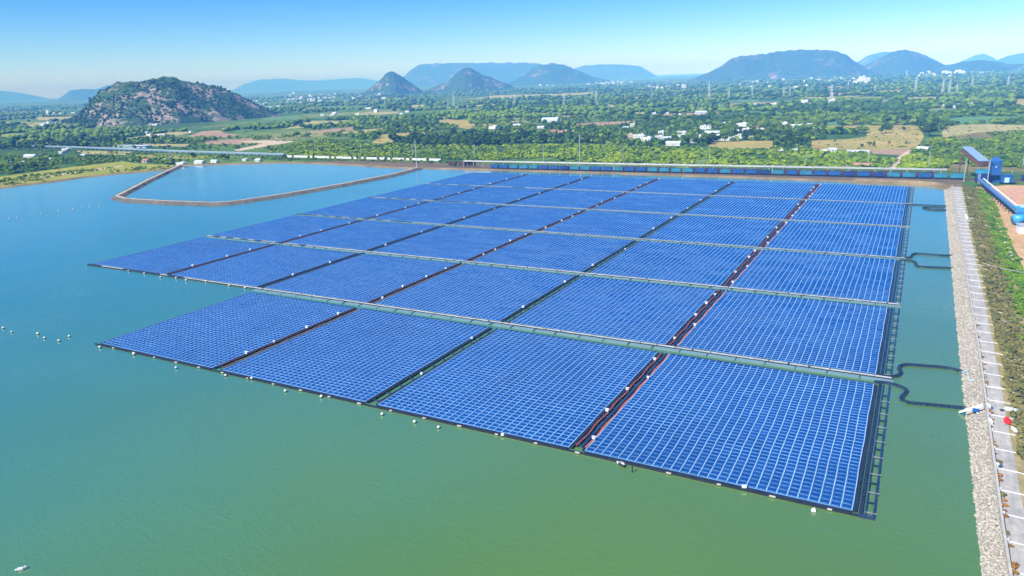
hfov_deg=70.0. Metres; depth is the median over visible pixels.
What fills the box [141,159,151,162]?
house
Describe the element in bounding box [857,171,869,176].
freight wagon
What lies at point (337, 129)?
field
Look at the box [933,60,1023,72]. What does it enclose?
hill
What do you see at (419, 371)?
floating aisle
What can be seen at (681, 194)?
floating walkway
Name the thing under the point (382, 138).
field
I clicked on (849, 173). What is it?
freight wagon
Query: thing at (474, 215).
floating aisle
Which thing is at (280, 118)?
field
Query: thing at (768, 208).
solar array
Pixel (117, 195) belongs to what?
dike track
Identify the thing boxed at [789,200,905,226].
solar array
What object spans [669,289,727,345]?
floating aisle
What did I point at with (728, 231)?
solar array
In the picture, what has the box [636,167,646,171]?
freight wagon
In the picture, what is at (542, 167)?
freight wagon
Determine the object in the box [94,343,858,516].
edge walkway
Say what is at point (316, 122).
field
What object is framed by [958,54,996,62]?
hill
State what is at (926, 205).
cable line
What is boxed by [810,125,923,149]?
field
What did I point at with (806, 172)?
freight wagon
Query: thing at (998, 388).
drain strip
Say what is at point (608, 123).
field
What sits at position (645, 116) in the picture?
tree
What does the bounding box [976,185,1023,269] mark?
yard
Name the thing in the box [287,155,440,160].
boundary wall
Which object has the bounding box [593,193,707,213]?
solar array
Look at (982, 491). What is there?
riprap
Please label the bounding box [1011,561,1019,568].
bush
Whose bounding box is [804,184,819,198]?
floating aisle
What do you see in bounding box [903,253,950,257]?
cable line
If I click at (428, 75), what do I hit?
hill
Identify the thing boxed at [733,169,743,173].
freight wagon
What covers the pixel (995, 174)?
loading tower
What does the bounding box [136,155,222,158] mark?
field
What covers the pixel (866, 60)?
hill
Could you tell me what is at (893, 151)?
field
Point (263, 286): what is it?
floating aisle
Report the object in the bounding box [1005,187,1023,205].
yard track
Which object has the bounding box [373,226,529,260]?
solar array
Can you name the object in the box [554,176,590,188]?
floating aisle
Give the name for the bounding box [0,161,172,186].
grass bank
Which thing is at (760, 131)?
tree
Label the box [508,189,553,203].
floating aisle
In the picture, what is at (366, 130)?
field
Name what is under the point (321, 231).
floating aisle
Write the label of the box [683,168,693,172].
freight wagon
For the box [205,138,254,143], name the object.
field
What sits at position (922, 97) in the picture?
field
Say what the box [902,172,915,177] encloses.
freight wagon
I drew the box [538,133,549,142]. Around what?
tree
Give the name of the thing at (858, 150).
long building
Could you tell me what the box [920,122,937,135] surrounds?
tree
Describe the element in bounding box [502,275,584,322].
floating aisle
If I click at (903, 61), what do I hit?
hill
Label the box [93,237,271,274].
solar array
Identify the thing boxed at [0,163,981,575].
water
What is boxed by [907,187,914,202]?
outrigger walkway
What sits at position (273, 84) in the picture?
hill
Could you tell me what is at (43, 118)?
field
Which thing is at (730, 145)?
field
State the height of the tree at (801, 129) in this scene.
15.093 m
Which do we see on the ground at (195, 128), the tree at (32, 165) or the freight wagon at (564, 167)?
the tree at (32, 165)
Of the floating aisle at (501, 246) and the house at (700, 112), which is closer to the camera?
the floating aisle at (501, 246)
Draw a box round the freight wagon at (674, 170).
[671,168,681,172]
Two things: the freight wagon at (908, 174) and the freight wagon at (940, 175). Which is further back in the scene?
the freight wagon at (908, 174)
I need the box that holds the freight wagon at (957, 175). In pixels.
[950,173,963,179]
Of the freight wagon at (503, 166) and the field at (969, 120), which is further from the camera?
the field at (969, 120)
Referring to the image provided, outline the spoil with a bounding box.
[842,162,876,165]
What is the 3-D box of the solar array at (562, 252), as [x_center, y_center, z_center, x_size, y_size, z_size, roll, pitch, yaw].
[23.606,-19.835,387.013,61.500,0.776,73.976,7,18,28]
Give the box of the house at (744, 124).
[736,122,747,126]
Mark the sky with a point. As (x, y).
(49, 49)
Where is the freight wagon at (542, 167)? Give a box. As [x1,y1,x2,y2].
[539,165,548,169]
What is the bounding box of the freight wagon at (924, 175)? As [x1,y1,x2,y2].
[918,173,931,178]
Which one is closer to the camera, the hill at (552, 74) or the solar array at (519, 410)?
the solar array at (519, 410)
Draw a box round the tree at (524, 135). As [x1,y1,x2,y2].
[518,133,527,137]
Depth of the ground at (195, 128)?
1617.05 m
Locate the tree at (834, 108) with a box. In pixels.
[830,107,839,110]
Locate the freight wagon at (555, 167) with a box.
[549,165,558,169]
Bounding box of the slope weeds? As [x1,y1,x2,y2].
[962,185,1023,459]
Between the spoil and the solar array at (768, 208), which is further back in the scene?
the spoil
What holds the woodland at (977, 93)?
on the ground at (195, 128)
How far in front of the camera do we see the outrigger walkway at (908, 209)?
441.76 m
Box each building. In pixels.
[846,150,869,153]
[857,75,870,82]
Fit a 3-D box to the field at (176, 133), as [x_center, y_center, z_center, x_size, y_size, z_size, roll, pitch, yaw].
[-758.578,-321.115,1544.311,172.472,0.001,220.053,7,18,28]
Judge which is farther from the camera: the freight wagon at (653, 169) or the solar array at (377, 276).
the freight wagon at (653, 169)
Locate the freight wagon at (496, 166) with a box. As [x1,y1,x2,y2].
[490,164,499,168]
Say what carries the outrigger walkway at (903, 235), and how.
on the water
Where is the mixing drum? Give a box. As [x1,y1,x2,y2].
[1011,214,1023,224]
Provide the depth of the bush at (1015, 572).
126.69 m
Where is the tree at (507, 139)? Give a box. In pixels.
[501,136,509,141]
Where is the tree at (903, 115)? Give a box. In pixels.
[897,113,907,120]
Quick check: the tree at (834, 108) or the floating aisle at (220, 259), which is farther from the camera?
the tree at (834, 108)
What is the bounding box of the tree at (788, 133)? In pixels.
[782,131,793,134]
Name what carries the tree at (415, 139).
on the ground at (195, 128)
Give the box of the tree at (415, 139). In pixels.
[410,136,420,141]
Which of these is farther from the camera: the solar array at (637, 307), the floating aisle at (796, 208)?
the floating aisle at (796, 208)
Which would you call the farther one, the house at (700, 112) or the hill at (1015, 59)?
the hill at (1015, 59)
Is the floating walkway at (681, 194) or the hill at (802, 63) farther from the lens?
the hill at (802, 63)
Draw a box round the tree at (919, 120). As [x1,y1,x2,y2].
[915,118,927,123]
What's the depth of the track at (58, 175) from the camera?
849.73 m
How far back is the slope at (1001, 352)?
252.39 m
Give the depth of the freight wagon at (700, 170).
658.44 m
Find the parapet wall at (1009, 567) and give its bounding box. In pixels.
[952,185,1012,575]
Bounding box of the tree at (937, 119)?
[932,117,941,122]
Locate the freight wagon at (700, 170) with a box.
[695,168,705,173]
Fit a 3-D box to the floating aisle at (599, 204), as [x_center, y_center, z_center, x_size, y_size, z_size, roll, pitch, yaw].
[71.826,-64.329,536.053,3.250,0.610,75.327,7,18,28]
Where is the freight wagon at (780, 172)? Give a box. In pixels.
[773,170,783,174]
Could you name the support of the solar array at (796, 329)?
on the water
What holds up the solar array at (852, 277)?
on the water
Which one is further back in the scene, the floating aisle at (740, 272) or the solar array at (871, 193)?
the solar array at (871, 193)
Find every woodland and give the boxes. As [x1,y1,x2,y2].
[0,68,1023,144]
[0,102,1023,148]
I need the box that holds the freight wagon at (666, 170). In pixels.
[659,167,669,172]
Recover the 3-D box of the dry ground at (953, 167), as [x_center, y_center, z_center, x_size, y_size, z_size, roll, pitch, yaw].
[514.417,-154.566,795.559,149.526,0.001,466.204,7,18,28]
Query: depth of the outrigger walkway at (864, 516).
170.21 m
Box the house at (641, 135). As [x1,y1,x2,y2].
[633,133,643,137]
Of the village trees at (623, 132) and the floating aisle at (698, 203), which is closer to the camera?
the floating aisle at (698, 203)
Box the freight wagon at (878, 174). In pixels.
[872,172,884,177]
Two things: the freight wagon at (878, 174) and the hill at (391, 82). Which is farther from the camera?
the hill at (391, 82)
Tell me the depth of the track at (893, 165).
701.99 m
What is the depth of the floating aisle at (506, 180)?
660.42 m
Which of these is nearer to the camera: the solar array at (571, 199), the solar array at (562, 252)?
the solar array at (562, 252)
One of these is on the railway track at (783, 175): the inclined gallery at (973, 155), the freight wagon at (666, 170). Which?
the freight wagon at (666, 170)
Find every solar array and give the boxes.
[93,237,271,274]
[100,292,354,368]
[171,245,357,287]
[211,215,358,241]
[221,309,488,402]
[264,254,457,302]
[285,220,439,250]
[301,198,428,218]
[371,184,481,199]
[371,201,501,224]
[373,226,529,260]
[374,264,575,321]
[376,329,659,448]
[430,173,524,185]
[437,187,549,203]
[451,206,582,230]
[473,233,634,271]
[489,174,588,188]
[509,276,717,344]
[510,189,623,208]
[542,210,675,237]
[557,176,656,191]
[582,354,876,513]
[589,241,755,285]
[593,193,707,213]
[632,179,731,194]
[644,215,781,246]
[675,291,889,375]
[685,196,801,219]
[716,181,816,198]
[729,250,896,302]
[764,221,902,256]
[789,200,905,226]
[807,184,908,203]
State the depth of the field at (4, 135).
1823.79 m
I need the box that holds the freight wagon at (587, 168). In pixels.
[581,166,590,170]
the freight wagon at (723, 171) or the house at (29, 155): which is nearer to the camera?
the freight wagon at (723, 171)
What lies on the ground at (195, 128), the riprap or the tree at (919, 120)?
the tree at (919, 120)
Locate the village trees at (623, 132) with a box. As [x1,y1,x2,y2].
[471,114,826,145]
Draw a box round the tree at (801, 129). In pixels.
[795,127,807,132]
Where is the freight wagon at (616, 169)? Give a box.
[614,167,623,171]
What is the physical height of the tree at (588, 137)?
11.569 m
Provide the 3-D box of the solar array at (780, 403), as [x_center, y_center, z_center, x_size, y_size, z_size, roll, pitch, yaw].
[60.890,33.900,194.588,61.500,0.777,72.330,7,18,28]
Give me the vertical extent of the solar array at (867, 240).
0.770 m
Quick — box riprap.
[944,187,1007,575]
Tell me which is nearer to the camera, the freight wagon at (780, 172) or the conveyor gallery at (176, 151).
the freight wagon at (780, 172)
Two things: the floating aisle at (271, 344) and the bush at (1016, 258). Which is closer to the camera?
the floating aisle at (271, 344)
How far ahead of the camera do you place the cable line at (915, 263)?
329.60 m
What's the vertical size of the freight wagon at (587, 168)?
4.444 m
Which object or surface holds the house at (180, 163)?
on the ground at (195, 128)
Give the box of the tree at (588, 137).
[584,135,593,142]
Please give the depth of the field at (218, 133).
1527.49 m
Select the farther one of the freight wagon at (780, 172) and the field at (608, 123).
the field at (608, 123)
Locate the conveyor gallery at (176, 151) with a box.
[10,145,284,156]
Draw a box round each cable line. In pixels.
[874,380,965,409]
[876,363,963,377]
[900,259,953,268]
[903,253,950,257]
[906,204,946,205]
[922,206,946,210]
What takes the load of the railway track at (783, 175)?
on the railway soil
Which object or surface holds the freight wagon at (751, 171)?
on the railway track at (783, 175)
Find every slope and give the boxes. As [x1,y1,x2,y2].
[946,188,1008,575]
[966,188,1023,474]
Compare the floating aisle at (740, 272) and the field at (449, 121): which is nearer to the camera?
the floating aisle at (740, 272)
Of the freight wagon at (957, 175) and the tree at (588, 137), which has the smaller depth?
the freight wagon at (957, 175)
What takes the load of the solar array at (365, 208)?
on the water
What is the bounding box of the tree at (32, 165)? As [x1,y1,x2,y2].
[28,163,37,167]
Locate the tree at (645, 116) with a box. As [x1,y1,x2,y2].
[641,114,649,118]
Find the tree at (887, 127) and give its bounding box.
[881,124,890,132]
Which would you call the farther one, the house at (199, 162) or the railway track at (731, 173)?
the house at (199, 162)
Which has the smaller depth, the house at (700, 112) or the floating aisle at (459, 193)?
the floating aisle at (459, 193)
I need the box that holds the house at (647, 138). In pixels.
[641,136,652,141]
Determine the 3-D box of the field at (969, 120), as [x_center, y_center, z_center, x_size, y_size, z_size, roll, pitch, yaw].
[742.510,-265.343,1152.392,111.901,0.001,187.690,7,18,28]
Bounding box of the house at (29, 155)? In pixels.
[23,154,38,157]
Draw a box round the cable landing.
[959,403,984,413]
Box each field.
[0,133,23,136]
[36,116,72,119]
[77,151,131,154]
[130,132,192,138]
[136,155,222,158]
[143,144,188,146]
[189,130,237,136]
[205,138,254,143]
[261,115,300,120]
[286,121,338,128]
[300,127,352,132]
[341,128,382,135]
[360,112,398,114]
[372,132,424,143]
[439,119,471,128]
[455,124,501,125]
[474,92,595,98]
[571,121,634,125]
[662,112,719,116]
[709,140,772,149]
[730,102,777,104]
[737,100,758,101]
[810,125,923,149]
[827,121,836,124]
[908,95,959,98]
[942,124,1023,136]
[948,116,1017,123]
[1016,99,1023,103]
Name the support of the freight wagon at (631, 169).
on the railway track at (783, 175)
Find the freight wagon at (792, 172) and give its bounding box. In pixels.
[786,170,797,175]
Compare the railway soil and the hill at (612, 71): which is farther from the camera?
the hill at (612, 71)
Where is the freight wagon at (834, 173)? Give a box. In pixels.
[828,171,839,176]
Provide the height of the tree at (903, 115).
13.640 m
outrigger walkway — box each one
[858,383,889,520]
[880,308,899,374]
[892,260,905,303]
[899,228,908,257]
[904,204,911,225]
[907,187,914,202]
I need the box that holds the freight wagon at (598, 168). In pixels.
[592,166,601,170]
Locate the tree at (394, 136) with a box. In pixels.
[388,133,399,141]
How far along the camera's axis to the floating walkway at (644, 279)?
338.14 m
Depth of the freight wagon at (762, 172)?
633.76 m
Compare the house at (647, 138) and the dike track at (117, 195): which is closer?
the dike track at (117, 195)
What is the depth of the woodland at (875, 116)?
1292.91 m
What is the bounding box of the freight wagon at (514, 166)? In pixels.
[510,165,518,168]
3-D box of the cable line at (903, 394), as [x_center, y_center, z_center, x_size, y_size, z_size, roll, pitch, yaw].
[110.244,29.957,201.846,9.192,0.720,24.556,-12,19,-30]
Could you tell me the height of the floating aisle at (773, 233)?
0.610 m
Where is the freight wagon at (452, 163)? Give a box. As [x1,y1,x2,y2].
[448,161,456,165]
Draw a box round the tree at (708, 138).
[704,135,713,141]
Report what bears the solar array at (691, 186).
on the water
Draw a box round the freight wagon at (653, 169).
[648,167,657,172]
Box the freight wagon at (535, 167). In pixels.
[529,165,538,169]
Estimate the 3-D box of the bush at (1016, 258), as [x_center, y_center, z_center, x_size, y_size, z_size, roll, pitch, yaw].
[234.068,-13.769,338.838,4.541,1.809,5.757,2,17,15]
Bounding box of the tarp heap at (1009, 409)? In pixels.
[1003,407,1017,411]
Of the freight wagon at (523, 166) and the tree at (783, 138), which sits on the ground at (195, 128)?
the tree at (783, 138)
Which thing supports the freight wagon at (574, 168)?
on the railway track at (783, 175)
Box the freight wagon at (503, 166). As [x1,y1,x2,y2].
[500,164,508,168]
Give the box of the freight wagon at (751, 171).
[746,169,757,174]
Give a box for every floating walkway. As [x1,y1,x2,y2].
[87,264,893,381]
[207,235,900,306]
[297,214,905,258]
[368,197,909,227]
[424,183,911,204]
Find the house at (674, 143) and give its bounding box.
[666,141,681,145]
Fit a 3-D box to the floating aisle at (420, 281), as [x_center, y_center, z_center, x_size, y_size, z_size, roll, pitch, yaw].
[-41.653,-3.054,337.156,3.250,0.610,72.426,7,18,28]
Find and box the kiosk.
[1016,223,1023,233]
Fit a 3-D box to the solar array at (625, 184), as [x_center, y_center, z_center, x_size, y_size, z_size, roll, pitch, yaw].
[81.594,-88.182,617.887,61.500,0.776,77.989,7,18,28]
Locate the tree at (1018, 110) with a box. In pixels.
[1013,108,1023,112]
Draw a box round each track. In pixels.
[0,166,121,183]
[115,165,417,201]
[235,140,294,150]
[441,167,1023,181]
[447,167,1021,180]
[889,150,909,167]
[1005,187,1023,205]
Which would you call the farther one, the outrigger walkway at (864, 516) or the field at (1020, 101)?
the field at (1020, 101)
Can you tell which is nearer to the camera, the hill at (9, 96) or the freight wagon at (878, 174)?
the freight wagon at (878, 174)
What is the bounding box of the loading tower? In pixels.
[975,156,1014,183]
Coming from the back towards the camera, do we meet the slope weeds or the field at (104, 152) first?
the field at (104, 152)
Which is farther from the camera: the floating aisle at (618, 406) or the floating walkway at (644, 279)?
the floating walkway at (644, 279)
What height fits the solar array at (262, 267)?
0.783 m
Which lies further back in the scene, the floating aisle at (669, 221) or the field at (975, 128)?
the field at (975, 128)
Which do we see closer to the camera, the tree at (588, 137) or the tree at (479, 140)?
the tree at (588, 137)
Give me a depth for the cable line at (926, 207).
460.06 m
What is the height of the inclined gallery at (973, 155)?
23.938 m
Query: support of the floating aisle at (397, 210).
on the water
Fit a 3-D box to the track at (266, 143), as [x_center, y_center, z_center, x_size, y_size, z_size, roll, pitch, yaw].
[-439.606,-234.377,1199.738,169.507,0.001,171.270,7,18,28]
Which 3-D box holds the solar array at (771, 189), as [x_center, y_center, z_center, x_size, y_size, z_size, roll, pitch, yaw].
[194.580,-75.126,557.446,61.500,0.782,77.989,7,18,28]
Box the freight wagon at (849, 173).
[842,171,854,176]
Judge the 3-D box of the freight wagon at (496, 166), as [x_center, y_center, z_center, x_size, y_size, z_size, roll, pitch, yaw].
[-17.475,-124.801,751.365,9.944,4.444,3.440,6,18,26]
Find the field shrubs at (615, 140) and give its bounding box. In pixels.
[6,111,1022,148]
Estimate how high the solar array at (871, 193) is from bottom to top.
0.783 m
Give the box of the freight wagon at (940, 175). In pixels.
[933,173,947,178]
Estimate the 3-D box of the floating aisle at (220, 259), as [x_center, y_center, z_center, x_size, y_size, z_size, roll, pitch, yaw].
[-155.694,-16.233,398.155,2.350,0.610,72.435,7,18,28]
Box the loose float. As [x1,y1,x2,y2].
[15,566,26,571]
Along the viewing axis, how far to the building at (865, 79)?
3806.50 m
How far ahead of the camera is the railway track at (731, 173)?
647.16 m
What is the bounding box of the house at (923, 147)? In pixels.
[916,146,929,149]
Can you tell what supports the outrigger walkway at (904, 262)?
on the water
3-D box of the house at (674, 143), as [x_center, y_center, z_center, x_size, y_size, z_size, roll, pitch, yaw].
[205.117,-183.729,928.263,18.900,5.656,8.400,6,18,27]
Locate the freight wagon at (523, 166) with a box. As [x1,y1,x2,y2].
[519,165,528,168]
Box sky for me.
[0,0,1023,98]
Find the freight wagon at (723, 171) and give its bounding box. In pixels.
[720,169,731,173]
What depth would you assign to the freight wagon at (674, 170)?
667.50 m
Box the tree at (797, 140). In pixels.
[791,137,801,143]
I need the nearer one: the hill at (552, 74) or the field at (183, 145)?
the field at (183, 145)
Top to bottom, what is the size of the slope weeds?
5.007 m
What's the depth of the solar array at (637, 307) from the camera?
285.53 m
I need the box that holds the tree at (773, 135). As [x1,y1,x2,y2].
[769,133,777,140]
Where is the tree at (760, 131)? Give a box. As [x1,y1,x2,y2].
[755,129,764,134]
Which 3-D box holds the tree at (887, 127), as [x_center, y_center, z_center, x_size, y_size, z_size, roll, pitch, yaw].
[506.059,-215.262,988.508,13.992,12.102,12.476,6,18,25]
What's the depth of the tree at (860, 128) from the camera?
992.70 m
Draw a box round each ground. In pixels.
[0,64,1023,290]
[913,131,1023,171]
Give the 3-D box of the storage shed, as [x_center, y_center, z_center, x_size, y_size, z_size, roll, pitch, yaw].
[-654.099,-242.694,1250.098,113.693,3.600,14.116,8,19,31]
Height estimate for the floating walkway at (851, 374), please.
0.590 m
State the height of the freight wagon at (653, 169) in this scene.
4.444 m
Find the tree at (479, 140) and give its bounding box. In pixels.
[476,138,484,142]
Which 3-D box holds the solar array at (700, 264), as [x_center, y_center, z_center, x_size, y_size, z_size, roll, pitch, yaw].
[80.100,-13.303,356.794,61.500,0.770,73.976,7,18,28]
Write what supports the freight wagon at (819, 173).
on the railway track at (783, 175)
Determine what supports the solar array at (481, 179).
on the water
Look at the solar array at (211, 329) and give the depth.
279.71 m
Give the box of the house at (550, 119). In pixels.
[541,117,559,122]
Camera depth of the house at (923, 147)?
767.72 m
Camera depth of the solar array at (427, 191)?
607.96 m
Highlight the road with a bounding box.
[953,187,1023,575]
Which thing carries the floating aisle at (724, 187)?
on the water
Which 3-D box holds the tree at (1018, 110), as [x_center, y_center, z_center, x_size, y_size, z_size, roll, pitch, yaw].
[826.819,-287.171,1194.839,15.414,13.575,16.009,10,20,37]
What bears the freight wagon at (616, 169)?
on the railway track at (783, 175)
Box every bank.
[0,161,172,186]
[0,162,949,190]
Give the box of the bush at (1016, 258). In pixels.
[1011,256,1022,259]
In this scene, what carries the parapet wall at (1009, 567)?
on the pitched slope at (992, 491)
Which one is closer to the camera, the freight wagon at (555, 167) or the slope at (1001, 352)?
the slope at (1001, 352)
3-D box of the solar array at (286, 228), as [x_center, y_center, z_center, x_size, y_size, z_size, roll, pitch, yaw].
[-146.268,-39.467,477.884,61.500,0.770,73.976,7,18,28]
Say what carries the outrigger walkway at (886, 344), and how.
on the water
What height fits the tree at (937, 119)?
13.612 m
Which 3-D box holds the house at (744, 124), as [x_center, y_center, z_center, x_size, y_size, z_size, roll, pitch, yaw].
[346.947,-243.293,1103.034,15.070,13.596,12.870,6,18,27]
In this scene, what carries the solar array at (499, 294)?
on the water
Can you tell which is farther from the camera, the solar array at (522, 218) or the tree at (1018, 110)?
the tree at (1018, 110)
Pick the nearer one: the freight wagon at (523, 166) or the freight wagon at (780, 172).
the freight wagon at (780, 172)
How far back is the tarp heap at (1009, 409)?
185.44 m
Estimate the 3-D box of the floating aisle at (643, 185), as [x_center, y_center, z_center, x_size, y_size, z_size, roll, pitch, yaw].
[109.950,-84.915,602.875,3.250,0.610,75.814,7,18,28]
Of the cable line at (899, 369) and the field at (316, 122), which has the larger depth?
the field at (316, 122)
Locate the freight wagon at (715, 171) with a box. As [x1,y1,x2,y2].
[708,168,718,173]
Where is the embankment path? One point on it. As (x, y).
(948, 186)
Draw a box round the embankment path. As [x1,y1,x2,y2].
[854,178,953,188]
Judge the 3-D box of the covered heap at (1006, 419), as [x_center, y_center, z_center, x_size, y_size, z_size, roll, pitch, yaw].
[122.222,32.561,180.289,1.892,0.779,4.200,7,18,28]
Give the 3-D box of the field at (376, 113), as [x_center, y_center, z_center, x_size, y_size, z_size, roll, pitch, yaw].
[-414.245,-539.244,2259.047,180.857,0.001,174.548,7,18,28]
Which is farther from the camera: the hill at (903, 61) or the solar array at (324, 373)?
the hill at (903, 61)
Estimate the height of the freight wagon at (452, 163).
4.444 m
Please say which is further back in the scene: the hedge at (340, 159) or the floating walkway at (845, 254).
the hedge at (340, 159)
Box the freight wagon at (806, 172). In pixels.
[799,170,811,175]
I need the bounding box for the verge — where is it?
[961,187,1023,508]
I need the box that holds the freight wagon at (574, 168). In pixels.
[570,166,579,170]
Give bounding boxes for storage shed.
[109,144,151,147]
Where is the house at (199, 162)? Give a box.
[194,160,205,163]
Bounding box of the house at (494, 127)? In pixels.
[488,125,497,128]
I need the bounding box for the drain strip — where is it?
[985,384,1023,397]
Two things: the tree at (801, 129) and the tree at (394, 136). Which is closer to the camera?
the tree at (801, 129)
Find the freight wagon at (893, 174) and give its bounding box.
[886,172,899,177]
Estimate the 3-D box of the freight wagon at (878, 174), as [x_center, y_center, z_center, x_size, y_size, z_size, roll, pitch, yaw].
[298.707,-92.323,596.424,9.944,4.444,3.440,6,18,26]
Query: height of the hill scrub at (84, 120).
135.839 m
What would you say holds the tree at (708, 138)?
on the ground at (195, 128)
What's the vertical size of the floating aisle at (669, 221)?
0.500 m
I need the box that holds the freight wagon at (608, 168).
[603,166,612,170]
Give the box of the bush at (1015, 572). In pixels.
[1008,568,1018,574]
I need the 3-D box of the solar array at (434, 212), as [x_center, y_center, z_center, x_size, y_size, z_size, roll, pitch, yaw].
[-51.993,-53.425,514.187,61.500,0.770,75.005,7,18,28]
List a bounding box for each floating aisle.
[167,244,276,274]
[218,308,361,367]
[260,253,364,287]
[282,220,363,242]
[367,201,429,218]
[368,226,443,250]
[369,263,465,302]
[371,327,497,401]
[435,186,484,200]
[448,206,502,224]
[467,233,534,260]
[485,174,527,185]
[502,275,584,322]
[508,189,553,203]
[536,210,587,230]
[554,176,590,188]
[576,352,669,447]
[583,240,638,272]
[588,192,629,208]
[628,179,659,191]
[640,215,679,238]
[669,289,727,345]
[680,196,710,213]
[711,181,736,194]
[723,249,761,286]
[759,221,787,247]
[785,200,805,219]
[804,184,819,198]
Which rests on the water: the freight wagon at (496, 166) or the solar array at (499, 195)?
the solar array at (499, 195)
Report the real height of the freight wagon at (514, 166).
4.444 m
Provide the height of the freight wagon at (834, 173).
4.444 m
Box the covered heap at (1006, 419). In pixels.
[1003,416,1011,424]
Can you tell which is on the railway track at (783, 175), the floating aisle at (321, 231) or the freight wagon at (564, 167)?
the freight wagon at (564, 167)
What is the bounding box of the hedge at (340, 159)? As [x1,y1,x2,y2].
[1,148,447,162]
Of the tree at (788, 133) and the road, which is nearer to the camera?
the road
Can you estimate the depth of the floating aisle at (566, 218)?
465.82 m
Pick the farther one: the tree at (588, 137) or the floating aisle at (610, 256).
the tree at (588, 137)
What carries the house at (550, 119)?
on the ground at (195, 128)
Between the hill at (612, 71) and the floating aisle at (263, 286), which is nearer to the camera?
the floating aisle at (263, 286)
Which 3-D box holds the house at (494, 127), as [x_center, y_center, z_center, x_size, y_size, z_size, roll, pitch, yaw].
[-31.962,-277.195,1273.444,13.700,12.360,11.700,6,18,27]
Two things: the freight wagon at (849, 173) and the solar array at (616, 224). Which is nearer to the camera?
the solar array at (616, 224)
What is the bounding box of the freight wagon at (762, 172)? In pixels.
[759,169,770,174]
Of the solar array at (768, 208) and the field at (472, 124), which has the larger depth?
the field at (472, 124)
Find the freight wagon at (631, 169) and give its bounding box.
[625,167,634,171]
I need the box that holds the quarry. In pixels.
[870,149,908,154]
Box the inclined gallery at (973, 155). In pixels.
[959,146,988,176]
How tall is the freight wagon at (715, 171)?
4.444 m
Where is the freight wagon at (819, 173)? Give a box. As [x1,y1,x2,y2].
[814,171,825,175]
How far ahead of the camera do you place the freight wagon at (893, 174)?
590.50 m
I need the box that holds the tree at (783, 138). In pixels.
[777,136,791,140]
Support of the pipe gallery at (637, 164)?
on the railway soil
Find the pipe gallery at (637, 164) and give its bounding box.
[463,160,946,174]
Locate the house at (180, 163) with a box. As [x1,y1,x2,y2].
[175,161,187,164]
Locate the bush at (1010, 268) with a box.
[1004,266,1016,270]
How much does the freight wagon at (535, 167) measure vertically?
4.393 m
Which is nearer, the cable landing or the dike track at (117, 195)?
the cable landing
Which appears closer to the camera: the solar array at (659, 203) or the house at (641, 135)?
the solar array at (659, 203)
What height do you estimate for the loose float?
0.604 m
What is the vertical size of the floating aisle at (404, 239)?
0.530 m
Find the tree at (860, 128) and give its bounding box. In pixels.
[858,126,866,130]
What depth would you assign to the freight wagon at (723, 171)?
648.27 m
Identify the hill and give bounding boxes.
[0,91,48,100]
[56,85,110,100]
[65,76,279,127]
[230,78,377,91]
[362,71,422,95]
[404,62,540,86]
[425,68,513,91]
[506,63,610,85]
[575,64,656,78]
[692,49,872,80]
[857,52,941,65]
[865,49,944,74]
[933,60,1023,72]
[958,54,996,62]
[997,53,1023,63]
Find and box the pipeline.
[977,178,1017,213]
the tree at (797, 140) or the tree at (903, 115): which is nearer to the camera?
the tree at (797, 140)
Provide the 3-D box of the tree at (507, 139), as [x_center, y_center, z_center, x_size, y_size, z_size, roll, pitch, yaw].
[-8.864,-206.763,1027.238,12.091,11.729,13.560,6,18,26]
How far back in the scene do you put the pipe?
317.33 m
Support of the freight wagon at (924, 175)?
on the railway track at (783, 175)
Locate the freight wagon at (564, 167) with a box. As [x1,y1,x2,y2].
[560,166,569,169]
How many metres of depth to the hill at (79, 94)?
12639.04 m
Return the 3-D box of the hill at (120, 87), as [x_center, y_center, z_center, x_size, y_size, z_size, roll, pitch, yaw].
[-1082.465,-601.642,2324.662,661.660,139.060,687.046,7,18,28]
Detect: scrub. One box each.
[0,130,1023,184]
[64,76,277,127]
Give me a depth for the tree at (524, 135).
1071.94 m
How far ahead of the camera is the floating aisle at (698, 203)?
501.26 m
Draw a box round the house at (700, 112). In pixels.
[695,111,706,113]
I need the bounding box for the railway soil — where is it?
[308,161,961,186]

